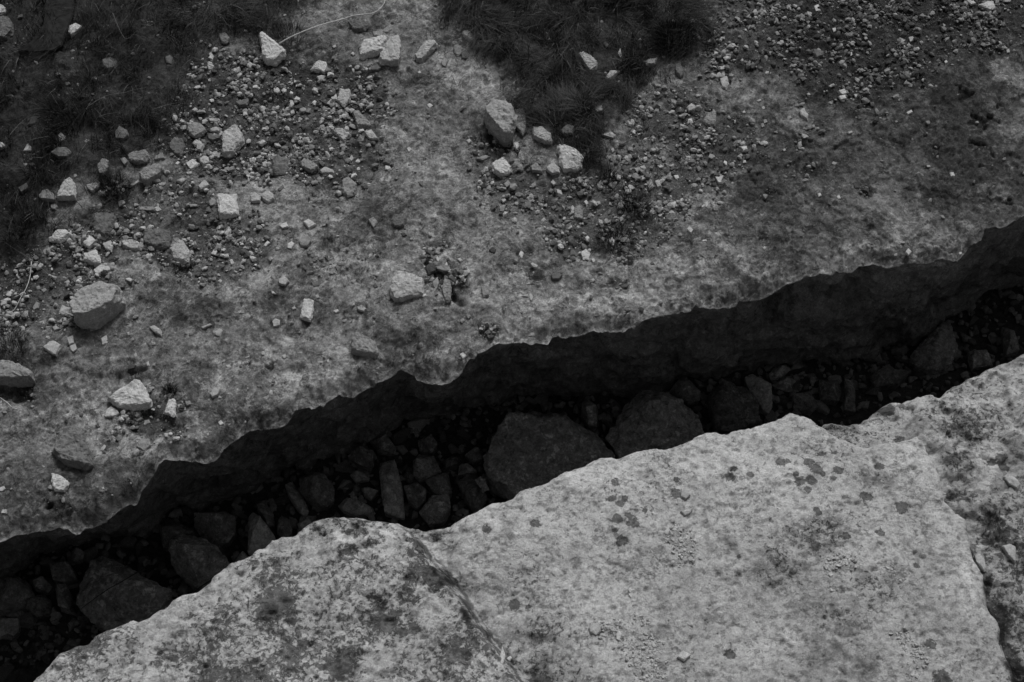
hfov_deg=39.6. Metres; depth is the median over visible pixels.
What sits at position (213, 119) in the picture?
stone
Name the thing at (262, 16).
grass tuft
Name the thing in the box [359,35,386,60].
boulder
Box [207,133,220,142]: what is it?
stone
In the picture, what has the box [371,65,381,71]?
stone
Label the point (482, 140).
grass tuft
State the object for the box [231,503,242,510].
rubble stone
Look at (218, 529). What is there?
crevice rock
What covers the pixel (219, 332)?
stone
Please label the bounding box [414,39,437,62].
boulder
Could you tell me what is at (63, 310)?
boulder
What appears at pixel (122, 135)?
stone
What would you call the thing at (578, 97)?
grass
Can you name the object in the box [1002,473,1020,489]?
stone
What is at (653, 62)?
stone
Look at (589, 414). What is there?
crevice rock
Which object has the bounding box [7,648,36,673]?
weed
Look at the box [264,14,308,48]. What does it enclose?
grass tuft
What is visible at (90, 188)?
stone
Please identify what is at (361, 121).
stone
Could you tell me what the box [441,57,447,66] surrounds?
stone
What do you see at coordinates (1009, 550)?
stone
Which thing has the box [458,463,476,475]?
crevice rock
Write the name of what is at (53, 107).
grass
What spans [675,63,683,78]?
stone
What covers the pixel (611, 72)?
stone
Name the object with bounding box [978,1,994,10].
stone
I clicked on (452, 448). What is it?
rubble stone
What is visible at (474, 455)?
crevice rock
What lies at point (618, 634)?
stone
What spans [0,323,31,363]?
grass tuft
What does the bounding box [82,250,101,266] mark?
stone
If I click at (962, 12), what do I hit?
gravel
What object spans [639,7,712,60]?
grass tuft
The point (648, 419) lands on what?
crevice rock
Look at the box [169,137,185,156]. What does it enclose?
stone
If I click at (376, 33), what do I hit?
stone
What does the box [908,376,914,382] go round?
rubble stone
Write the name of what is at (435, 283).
stone
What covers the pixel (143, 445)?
stone
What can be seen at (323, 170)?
stone
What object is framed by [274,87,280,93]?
stone
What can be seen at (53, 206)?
stone
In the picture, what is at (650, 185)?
stone
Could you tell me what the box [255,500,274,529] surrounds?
crevice rock
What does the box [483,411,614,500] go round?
crevice rock
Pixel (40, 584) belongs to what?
crevice rock
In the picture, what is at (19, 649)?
rubble stone
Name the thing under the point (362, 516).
rubble stone
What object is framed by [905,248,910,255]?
stone
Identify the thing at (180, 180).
stone
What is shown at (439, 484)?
crevice rock
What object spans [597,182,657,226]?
grass tuft
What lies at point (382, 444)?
crevice rock
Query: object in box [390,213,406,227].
stone
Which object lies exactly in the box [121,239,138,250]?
stone
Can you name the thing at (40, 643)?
weed
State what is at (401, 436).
rubble stone
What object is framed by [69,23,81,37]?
stone
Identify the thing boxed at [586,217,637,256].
grass tuft
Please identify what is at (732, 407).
crevice rock
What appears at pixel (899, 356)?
rubble stone
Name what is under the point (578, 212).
stone
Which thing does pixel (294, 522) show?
rubble stone
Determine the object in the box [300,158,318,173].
boulder
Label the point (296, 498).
crevice rock
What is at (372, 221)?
stone
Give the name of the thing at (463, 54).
stone
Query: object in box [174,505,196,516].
rubble stone
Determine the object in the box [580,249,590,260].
stone
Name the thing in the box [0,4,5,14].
stone
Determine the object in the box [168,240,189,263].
stone
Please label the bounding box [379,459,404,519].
crevice rock
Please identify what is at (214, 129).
stone
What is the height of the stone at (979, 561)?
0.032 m
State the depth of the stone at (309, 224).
8.43 m
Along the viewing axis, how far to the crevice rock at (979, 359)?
9.59 m
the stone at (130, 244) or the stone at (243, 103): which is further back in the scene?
the stone at (243, 103)
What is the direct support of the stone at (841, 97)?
on the rock slab at (854, 298)
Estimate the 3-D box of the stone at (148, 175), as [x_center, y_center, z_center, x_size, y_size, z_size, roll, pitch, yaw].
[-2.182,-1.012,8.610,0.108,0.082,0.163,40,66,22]
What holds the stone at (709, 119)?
on the rock slab at (854, 298)
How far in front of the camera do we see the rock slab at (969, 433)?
7.72 m
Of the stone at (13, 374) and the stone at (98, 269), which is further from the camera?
the stone at (98, 269)
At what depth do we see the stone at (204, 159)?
8.69 m
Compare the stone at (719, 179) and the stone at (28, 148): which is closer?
the stone at (719, 179)
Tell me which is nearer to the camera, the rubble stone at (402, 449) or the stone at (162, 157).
the stone at (162, 157)
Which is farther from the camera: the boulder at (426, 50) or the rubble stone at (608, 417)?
the rubble stone at (608, 417)
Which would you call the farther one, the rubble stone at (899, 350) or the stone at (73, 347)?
the rubble stone at (899, 350)
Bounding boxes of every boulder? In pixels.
[0,16,13,41]
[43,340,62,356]
[59,305,69,315]
[69,281,125,330]
[149,325,161,336]
[187,122,205,138]
[272,155,289,176]
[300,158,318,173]
[332,128,350,141]
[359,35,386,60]
[377,34,400,66]
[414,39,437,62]
[484,99,517,146]
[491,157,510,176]
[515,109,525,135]
[532,126,552,145]
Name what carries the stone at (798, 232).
on the rock slab at (854, 298)
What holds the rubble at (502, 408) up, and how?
on the ground at (340, 495)
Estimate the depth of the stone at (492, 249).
8.25 m
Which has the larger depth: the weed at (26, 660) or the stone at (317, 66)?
the stone at (317, 66)
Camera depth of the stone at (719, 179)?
8.58 m
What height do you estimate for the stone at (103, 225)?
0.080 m
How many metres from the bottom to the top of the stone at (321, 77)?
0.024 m
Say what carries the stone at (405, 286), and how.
on the rock slab at (854, 298)
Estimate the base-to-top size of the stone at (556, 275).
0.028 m
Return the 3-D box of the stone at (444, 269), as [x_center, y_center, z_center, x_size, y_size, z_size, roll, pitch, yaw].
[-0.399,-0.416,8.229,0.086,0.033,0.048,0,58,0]
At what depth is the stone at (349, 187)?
8.56 m
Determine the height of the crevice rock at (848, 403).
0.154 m
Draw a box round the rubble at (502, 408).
[0,284,1023,672]
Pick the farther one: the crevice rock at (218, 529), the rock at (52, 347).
the crevice rock at (218, 529)
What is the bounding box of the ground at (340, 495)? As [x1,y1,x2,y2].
[0,285,1023,681]
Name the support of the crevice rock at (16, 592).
on the ground at (340, 495)
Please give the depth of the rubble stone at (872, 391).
9.49 m
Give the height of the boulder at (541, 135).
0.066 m
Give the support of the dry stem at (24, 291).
on the rock slab at (854, 298)
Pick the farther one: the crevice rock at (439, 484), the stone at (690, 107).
the crevice rock at (439, 484)
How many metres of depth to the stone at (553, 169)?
8.60 m
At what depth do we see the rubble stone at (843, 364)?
9.62 m
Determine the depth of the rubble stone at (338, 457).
9.23 m
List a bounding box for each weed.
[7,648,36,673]
[27,623,57,659]
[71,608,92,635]
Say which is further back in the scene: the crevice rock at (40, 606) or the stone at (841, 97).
the stone at (841, 97)
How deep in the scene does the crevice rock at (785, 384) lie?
9.53 m
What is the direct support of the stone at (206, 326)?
on the rock slab at (854, 298)
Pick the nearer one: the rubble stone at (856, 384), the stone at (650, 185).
the stone at (650, 185)
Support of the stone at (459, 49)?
on the rock slab at (854, 298)
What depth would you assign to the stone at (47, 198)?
8.46 m
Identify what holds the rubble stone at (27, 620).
on the ground at (340, 495)
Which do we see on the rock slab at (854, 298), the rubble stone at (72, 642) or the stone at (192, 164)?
the stone at (192, 164)
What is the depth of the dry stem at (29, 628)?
8.46 m
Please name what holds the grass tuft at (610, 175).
on the rock slab at (854, 298)
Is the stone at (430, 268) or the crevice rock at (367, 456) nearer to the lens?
the stone at (430, 268)
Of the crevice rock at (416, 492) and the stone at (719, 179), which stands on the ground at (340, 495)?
the crevice rock at (416, 492)
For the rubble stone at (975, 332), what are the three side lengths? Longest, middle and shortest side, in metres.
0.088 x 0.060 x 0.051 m
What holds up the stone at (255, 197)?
on the rock slab at (854, 298)
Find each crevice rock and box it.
[0,575,34,615]
[0,618,19,639]
[25,594,52,618]
[29,576,52,594]
[50,559,77,585]
[55,584,73,610]
[71,547,84,563]
[76,556,173,631]
[160,521,193,551]
[168,533,230,591]
[194,511,236,547]
[235,551,247,561]
[248,512,275,556]
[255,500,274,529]
[276,516,291,537]
[285,482,308,516]
[297,517,311,528]
[299,472,334,510]
[338,497,374,517]
[348,452,370,474]
[350,446,374,471]
[350,470,369,482]
[361,487,377,500]
[370,433,395,455]
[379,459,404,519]
[404,482,426,511]
[413,454,441,482]
[418,434,437,455]
[419,494,450,526]
[425,471,451,494]
[442,456,459,470]
[457,475,487,512]
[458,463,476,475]
[465,447,482,463]
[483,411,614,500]
[581,399,597,429]
[604,390,704,458]
[669,380,700,406]
[707,381,760,434]
[744,374,772,414]
[769,364,790,380]
[772,377,802,391]
[792,391,818,414]
[818,380,841,405]
[842,379,855,414]
[869,368,910,390]
[909,322,957,374]
[968,350,992,370]
[1000,327,1018,357]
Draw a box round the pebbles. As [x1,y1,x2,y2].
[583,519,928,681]
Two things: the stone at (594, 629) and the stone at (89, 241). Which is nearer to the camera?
the stone at (594, 629)
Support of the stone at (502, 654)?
on the rock slab at (534, 581)
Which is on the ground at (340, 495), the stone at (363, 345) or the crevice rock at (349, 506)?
the crevice rock at (349, 506)
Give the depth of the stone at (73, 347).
7.94 m
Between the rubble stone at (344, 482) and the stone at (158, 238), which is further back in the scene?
the rubble stone at (344, 482)
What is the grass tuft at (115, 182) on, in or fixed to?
on the rock slab at (854, 298)
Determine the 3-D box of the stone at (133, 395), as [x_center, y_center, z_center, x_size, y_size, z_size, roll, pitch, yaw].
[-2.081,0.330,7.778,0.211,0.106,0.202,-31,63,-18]
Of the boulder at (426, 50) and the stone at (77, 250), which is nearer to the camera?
the stone at (77, 250)
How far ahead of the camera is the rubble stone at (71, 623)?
8.61 m
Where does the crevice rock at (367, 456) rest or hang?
on the ground at (340, 495)
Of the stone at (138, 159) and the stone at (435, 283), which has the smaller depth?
the stone at (435, 283)
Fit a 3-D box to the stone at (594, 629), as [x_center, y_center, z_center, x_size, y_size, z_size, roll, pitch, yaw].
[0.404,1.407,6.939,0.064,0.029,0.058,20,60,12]
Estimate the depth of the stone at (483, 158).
8.69 m
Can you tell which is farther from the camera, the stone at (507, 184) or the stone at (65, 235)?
the stone at (507, 184)
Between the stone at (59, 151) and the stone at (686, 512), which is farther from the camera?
the stone at (59, 151)
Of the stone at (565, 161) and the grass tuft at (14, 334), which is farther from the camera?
the stone at (565, 161)
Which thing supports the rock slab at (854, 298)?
on the ground at (340, 495)
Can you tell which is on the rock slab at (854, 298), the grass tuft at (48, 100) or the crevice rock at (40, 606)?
the grass tuft at (48, 100)
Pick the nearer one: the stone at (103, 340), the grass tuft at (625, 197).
the stone at (103, 340)
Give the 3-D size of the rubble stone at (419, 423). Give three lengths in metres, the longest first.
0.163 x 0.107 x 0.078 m
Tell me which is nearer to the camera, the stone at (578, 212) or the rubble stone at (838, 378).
the stone at (578, 212)
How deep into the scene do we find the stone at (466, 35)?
9.22 m
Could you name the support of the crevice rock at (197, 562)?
on the ground at (340, 495)
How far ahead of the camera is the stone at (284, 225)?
8.42 m
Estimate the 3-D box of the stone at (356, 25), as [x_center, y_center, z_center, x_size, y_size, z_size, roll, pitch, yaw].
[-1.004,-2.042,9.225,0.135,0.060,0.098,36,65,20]
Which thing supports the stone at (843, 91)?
on the rock slab at (854, 298)
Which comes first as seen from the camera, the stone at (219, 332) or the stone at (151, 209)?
the stone at (219, 332)
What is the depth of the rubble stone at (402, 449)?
9.31 m
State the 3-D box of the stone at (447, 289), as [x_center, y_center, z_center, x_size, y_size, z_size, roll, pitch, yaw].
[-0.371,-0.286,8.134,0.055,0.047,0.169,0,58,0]
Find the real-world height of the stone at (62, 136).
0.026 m
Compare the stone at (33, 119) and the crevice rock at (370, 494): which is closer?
the stone at (33, 119)
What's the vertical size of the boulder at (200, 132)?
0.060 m
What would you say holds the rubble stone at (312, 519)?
on the ground at (340, 495)
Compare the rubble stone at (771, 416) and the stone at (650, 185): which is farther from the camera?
the rubble stone at (771, 416)
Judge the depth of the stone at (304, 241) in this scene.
8.35 m
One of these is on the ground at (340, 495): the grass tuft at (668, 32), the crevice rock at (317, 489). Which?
the crevice rock at (317, 489)
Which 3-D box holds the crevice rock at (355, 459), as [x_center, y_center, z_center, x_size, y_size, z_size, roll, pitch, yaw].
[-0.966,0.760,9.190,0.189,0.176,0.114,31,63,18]
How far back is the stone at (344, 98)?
8.95 m
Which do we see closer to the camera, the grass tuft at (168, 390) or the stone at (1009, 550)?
the stone at (1009, 550)
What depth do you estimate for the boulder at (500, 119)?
8.70 m
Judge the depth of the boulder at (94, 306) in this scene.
8.00 m
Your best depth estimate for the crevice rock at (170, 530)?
8.80 m
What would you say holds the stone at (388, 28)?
on the rock slab at (854, 298)
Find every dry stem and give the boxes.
[0,608,78,655]
[2,261,31,314]
[279,1,384,43]
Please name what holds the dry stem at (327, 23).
on the rock slab at (854, 298)
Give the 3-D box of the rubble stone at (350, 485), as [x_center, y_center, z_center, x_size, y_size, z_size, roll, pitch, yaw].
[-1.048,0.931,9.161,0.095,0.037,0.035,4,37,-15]
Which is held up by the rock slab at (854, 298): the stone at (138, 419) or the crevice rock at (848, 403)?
the stone at (138, 419)
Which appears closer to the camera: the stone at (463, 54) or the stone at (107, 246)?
the stone at (107, 246)
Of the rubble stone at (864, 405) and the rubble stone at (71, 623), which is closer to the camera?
the rubble stone at (71, 623)
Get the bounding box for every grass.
[0,0,354,284]
[416,0,754,211]
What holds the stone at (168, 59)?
on the rock slab at (854, 298)
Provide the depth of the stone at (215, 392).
7.79 m
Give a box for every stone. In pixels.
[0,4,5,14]
[0,360,35,387]
[1,634,17,641]
[12,647,22,652]
[18,183,28,193]
[18,612,37,628]
[23,144,31,151]
[27,116,39,126]
[33,302,39,309]
[39,189,55,202]
[50,203,58,210]
[51,147,70,159]
[51,229,71,243]
[51,425,93,470]
[51,473,69,491]
[57,177,76,200]
[59,133,65,140]
[66,638,79,646]
[67,335,73,345]
[68,618,75,631]
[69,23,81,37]
[70,344,76,351]
[75,246,81,252]
[82,235,96,248]
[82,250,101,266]
[84,546,97,560]
[86,182,100,192]
[92,212,118,237]
[93,265,110,273]
[97,158,108,175]
[101,335,107,345]
[102,57,117,70]
[103,240,113,252]
[104,406,118,417]
[107,379,152,411]
[115,126,128,140]
[120,157,127,165]
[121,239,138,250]
[127,364,136,369]
[128,149,149,164]
[134,417,143,421]
[136,439,150,452]
[138,206,155,211]
[139,163,163,186]
[143,228,171,249]
[154,153,164,160]
[164,398,176,415]
[165,55,172,63]
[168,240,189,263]
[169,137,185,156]
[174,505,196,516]
[176,178,186,183]
[177,581,187,595]
[186,159,199,170]
[192,139,203,152]
[198,180,209,191]
[200,156,209,163]
[201,324,211,329]
[207,61,214,70]
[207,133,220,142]
[208,118,219,121]
[209,198,216,206]
[210,127,221,132]
[210,387,220,397]
[215,328,223,335]
[216,193,238,219]
[219,32,229,44]
[222,124,244,158]
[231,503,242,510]
[236,99,248,107]
[250,192,260,203]
[256,140,266,146]
[259,32,285,66]
[261,190,274,203]
[272,319,279,327]
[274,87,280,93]
[278,275,288,285]
[280,222,288,228]
[287,241,294,249]
[289,516,297,528]
[297,515,315,532]
[299,236,310,247]
[300,299,313,321]
[303,219,316,228]
[310,60,326,73]
[311,281,319,286]
[316,75,324,79]
[319,167,333,173]
[335,453,340,463]
[335,461,354,472]
[337,88,351,107]
[337,479,351,489]
[341,176,356,197]
[343,482,354,488]
[348,19,368,31]
[351,332,378,358]
[352,110,371,128]
[356,514,366,519]
[357,305,365,311]
[364,129,377,140]
[368,217,377,227]
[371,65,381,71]
[373,31,382,36]
[383,24,392,32]
[389,270,424,301]
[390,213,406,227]
[391,427,411,443]
[394,455,402,464]
[395,445,407,454]
[407,418,429,432]
[425,263,436,275]
[432,277,438,289]
[436,265,449,273]
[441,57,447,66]
[442,279,451,303]
[448,443,457,453]
[453,45,461,56]
[461,50,468,59]
[462,30,473,41]
[476,155,489,160]
[481,284,488,297]
[489,247,495,252]
[500,647,504,663]
[503,181,510,187]
[531,163,542,173]
[546,163,560,174]
[551,271,561,280]
[557,144,583,172]
[561,124,574,135]
[573,204,583,220]
[578,51,597,72]
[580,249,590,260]
[588,623,600,635]
[596,180,604,189]
[601,412,612,422]
[602,131,614,138]
[606,70,618,81]
[616,631,621,640]
[645,58,656,68]
[646,179,653,191]
[655,179,661,188]
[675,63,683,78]
[677,651,690,661]
[680,487,690,499]
[680,508,692,515]
[686,103,695,112]
[697,134,704,141]
[703,110,716,127]
[715,175,723,183]
[720,76,728,89]
[762,410,776,422]
[790,361,802,370]
[791,229,804,236]
[799,108,808,120]
[811,49,823,57]
[814,4,820,11]
[816,400,829,414]
[827,375,841,383]
[837,89,846,94]
[837,361,854,367]
[838,95,846,100]
[851,379,857,389]
[858,401,869,409]
[864,384,880,396]
[890,345,907,354]
[896,353,909,363]
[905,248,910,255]
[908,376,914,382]
[965,0,975,5]
[969,330,978,336]
[974,554,985,571]
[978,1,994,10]
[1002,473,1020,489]
[1002,544,1015,564]
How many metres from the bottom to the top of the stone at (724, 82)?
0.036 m
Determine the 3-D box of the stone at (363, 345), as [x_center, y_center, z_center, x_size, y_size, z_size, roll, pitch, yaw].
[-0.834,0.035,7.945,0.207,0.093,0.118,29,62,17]
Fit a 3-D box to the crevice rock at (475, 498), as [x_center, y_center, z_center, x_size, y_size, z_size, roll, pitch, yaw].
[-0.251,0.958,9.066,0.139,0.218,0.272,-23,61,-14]
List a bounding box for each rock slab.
[0,0,1023,577]
[34,413,1012,681]
[822,354,1023,681]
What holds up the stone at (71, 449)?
on the rock slab at (854, 298)
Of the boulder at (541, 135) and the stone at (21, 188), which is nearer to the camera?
the stone at (21, 188)
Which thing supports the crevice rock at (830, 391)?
on the ground at (340, 495)
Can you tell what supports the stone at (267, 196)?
on the rock slab at (854, 298)
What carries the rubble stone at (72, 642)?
on the ground at (340, 495)
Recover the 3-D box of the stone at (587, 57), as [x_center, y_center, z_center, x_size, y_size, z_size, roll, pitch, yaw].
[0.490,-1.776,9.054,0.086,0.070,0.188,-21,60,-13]
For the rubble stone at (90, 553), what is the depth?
8.81 m
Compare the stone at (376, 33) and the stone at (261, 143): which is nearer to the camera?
the stone at (261, 143)
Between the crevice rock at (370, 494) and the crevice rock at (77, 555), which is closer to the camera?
the crevice rock at (77, 555)
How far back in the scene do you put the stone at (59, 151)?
8.61 m
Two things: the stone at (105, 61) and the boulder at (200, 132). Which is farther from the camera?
the stone at (105, 61)
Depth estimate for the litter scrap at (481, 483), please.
8.95 m
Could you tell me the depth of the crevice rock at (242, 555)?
8.84 m
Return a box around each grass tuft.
[0,193,50,242]
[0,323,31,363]
[28,88,68,121]
[85,164,136,211]
[127,372,143,383]
[158,380,179,398]
[235,2,280,34]
[260,91,275,103]
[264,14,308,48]
[470,131,492,149]
[557,133,609,168]
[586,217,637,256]
[591,154,627,188]
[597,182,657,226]
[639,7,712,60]
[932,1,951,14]
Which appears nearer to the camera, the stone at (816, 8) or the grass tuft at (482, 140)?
the grass tuft at (482, 140)
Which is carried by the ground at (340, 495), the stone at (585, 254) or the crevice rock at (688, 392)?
the crevice rock at (688, 392)
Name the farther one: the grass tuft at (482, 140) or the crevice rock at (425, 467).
the crevice rock at (425, 467)
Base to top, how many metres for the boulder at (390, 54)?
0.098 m
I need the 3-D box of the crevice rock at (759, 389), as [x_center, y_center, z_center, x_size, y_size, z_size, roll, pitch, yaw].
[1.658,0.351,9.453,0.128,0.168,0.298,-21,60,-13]
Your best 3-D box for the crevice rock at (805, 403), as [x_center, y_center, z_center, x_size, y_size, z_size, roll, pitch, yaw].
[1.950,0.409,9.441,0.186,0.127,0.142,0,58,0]
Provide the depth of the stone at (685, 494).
7.47 m
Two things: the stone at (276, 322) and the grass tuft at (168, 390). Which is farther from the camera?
the stone at (276, 322)
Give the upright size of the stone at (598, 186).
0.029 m
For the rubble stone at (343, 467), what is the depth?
9.21 m
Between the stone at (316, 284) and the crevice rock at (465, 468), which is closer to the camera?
the stone at (316, 284)
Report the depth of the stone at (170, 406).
7.74 m
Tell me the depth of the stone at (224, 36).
9.17 m
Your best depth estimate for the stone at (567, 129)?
8.75 m
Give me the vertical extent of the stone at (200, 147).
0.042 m
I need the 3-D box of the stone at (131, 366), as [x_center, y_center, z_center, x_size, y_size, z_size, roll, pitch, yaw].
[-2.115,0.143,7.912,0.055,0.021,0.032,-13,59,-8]
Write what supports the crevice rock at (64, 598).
on the ground at (340, 495)
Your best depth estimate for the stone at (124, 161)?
8.63 m
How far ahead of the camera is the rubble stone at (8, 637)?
8.53 m
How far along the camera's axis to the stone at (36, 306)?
8.12 m
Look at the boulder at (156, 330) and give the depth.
8.04 m
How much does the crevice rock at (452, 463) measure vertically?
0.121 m
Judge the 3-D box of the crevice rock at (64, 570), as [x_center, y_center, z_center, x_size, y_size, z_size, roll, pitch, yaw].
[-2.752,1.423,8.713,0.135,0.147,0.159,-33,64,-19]
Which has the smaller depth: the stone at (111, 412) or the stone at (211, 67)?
the stone at (111, 412)
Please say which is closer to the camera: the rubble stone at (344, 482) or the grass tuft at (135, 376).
the grass tuft at (135, 376)
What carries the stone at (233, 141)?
on the rock slab at (854, 298)
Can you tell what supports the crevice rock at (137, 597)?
on the ground at (340, 495)
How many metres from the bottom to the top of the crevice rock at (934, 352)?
0.267 m
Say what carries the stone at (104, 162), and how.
on the rock slab at (854, 298)
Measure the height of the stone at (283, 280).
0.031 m
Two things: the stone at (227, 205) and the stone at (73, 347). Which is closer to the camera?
the stone at (73, 347)
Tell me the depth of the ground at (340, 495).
9.37 m
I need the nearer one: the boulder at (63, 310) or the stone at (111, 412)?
the stone at (111, 412)
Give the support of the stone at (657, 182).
on the rock slab at (854, 298)
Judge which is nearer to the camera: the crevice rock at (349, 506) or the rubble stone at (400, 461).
the crevice rock at (349, 506)
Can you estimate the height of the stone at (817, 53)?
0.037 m
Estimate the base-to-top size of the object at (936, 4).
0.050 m
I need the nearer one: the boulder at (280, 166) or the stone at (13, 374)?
the stone at (13, 374)
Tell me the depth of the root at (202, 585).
8.35 m
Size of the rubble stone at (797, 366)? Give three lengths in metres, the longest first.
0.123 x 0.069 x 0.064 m
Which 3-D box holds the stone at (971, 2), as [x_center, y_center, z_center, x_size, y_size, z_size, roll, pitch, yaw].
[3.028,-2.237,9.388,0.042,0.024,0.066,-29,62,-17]
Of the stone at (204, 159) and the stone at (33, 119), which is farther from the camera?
the stone at (33, 119)
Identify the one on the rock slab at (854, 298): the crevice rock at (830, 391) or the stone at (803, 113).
the stone at (803, 113)
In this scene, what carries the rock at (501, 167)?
on the rock slab at (854, 298)
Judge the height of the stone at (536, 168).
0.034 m
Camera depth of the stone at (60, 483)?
7.47 m
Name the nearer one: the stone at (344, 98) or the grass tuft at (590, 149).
the grass tuft at (590, 149)
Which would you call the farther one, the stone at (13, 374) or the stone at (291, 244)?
the stone at (291, 244)
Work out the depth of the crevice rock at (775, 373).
9.56 m
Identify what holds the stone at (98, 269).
on the rock slab at (854, 298)
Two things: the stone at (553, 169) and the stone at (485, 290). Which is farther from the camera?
the stone at (553, 169)
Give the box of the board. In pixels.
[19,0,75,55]
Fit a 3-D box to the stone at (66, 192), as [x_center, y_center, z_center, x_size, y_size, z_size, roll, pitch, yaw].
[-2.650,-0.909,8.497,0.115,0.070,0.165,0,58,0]
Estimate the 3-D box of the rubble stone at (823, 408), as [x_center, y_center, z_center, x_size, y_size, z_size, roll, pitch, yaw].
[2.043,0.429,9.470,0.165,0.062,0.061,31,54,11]
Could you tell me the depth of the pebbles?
6.93 m
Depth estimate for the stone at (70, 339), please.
7.96 m
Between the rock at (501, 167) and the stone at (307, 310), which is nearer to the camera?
the stone at (307, 310)
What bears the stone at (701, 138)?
on the gravel
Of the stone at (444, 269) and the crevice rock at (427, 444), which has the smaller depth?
the stone at (444, 269)
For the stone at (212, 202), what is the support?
on the rock slab at (854, 298)
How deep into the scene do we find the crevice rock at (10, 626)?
8.54 m
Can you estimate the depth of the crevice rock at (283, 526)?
8.93 m
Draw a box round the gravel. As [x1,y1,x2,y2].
[0,0,1023,520]
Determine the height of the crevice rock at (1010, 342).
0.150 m
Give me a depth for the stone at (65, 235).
8.37 m
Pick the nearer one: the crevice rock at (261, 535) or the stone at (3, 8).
the crevice rock at (261, 535)
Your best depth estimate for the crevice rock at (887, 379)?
9.47 m
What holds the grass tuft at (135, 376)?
on the rock slab at (854, 298)
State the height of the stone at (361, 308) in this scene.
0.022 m
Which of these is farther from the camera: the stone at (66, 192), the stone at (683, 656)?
the stone at (66, 192)
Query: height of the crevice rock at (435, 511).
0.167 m
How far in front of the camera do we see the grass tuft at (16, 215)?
8.37 m
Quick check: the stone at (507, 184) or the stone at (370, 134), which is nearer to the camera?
the stone at (507, 184)
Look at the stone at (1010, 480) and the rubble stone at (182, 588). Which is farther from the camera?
the rubble stone at (182, 588)
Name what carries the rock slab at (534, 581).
on the ground at (340, 495)
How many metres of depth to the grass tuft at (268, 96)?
8.94 m
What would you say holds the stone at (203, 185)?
on the rock slab at (854, 298)
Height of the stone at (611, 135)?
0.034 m
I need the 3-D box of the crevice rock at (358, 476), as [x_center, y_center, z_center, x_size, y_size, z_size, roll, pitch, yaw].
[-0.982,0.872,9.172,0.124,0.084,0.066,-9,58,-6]
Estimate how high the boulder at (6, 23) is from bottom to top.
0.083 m

